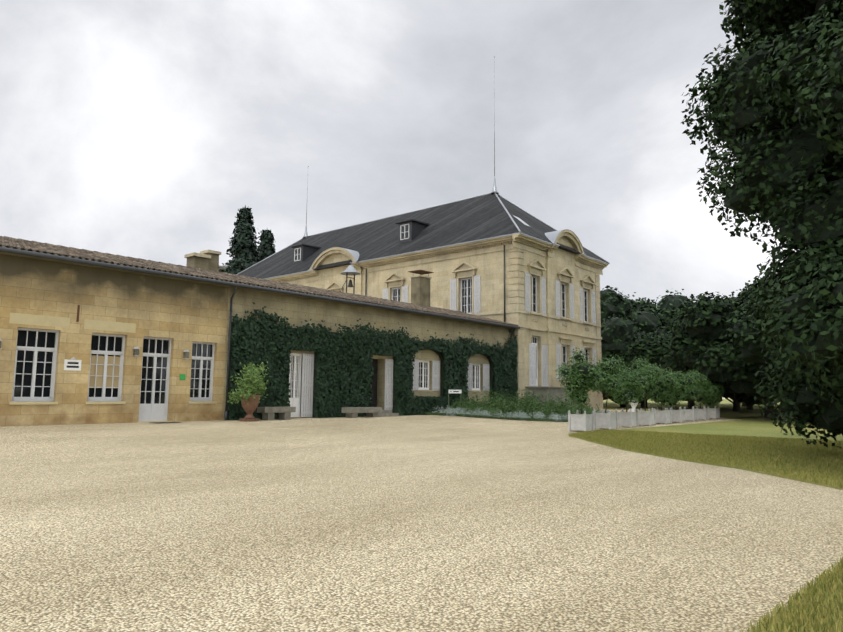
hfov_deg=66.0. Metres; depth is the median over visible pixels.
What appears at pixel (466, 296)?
chateau windows and shutters
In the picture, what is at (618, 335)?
tree
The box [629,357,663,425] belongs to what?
orange tree planter
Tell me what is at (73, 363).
plaque sign
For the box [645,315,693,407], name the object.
tree
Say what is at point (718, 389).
orange tree planter
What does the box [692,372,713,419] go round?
orange tree planter
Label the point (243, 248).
conifer tree
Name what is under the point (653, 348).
tree
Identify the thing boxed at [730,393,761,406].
tree
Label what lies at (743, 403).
tree
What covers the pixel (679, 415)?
orange tree planter
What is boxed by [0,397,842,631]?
ground
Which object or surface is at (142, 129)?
sky
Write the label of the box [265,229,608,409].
chateau building
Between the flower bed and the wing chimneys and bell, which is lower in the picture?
the flower bed
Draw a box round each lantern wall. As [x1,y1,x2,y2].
[133,347,139,355]
[183,350,189,358]
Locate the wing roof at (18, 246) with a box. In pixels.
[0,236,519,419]
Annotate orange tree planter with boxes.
[555,348,606,431]
[593,354,626,429]
[610,365,650,427]
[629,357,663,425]
[647,363,679,423]
[661,367,696,422]
[680,370,706,421]
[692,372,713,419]
[703,380,723,418]
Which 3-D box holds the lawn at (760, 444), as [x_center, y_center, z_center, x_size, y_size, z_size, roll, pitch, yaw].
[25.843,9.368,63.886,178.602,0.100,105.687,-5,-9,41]
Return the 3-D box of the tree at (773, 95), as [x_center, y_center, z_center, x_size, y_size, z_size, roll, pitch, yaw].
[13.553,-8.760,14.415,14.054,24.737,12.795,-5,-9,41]
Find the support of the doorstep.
on the ground at (425, 523)
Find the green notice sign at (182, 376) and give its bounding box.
[180,374,185,379]
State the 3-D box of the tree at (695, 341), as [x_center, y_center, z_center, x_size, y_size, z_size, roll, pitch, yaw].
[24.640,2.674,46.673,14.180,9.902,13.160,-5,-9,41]
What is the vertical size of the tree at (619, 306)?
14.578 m
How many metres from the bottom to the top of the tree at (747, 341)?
10.788 m
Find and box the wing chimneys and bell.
[184,250,433,306]
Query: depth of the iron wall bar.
21.52 m
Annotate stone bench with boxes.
[257,407,295,419]
[341,407,381,417]
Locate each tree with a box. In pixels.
[599,285,679,404]
[600,312,672,406]
[601,348,648,403]
[602,351,647,407]
[622,289,695,403]
[626,325,727,407]
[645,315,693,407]
[660,282,775,418]
[681,0,842,447]
[718,277,782,398]
[718,390,742,411]
[720,286,747,406]
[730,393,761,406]
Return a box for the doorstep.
[149,422,181,423]
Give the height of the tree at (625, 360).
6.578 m
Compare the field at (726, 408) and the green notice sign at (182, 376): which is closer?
the green notice sign at (182, 376)
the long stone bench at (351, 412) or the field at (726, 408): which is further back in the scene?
the field at (726, 408)
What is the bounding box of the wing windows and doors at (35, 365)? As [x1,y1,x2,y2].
[12,328,488,420]
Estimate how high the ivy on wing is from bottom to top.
5.338 m
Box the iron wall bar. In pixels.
[76,305,79,321]
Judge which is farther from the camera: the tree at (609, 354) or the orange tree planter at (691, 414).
the tree at (609, 354)
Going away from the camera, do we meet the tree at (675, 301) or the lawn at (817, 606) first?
the lawn at (817, 606)
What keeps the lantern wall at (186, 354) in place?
attached to the building wing
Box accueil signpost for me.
[448,389,461,410]
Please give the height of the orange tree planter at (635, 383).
3.031 m
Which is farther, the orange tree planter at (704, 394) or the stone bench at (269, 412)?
the orange tree planter at (704, 394)
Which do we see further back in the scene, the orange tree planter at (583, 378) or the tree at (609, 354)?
the tree at (609, 354)
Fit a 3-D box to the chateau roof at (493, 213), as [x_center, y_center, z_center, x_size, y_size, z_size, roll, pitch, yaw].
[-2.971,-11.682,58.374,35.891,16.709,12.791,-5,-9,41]
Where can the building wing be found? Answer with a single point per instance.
(135, 308)
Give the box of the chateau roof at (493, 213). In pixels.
[236,56,608,278]
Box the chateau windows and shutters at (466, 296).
[365,245,596,386]
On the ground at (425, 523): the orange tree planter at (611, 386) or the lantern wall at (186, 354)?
the orange tree planter at (611, 386)
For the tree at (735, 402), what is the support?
on the ground at (425, 523)
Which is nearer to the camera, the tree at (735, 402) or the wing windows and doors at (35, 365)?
the wing windows and doors at (35, 365)
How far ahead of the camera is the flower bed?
34.95 m
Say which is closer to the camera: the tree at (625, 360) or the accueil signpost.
the accueil signpost
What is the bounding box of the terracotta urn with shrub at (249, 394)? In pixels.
[227,362,268,421]
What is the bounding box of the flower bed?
[426,385,613,421]
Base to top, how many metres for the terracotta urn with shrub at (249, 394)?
2.356 m
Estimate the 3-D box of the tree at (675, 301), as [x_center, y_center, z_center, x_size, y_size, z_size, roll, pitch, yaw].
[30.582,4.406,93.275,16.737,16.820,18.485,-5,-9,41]
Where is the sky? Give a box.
[0,0,795,307]
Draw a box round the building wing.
[0,252,516,425]
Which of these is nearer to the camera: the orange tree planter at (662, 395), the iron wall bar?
the iron wall bar
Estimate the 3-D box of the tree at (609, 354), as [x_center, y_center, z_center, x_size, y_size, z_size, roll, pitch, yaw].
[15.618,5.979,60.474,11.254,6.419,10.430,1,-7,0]
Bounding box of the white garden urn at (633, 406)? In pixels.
[629,402,638,411]
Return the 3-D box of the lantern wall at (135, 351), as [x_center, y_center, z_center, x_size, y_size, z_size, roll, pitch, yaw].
[-10.040,1.253,22.830,0.180,0.325,0.190,-5,-9,41]
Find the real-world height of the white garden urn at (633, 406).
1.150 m
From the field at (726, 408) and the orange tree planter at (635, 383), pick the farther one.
the field at (726, 408)
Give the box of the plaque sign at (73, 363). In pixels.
[64,357,81,370]
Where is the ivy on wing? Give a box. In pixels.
[227,302,517,419]
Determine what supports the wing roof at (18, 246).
on the building wing
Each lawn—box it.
[568,415,842,489]
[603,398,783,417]
[741,557,842,631]

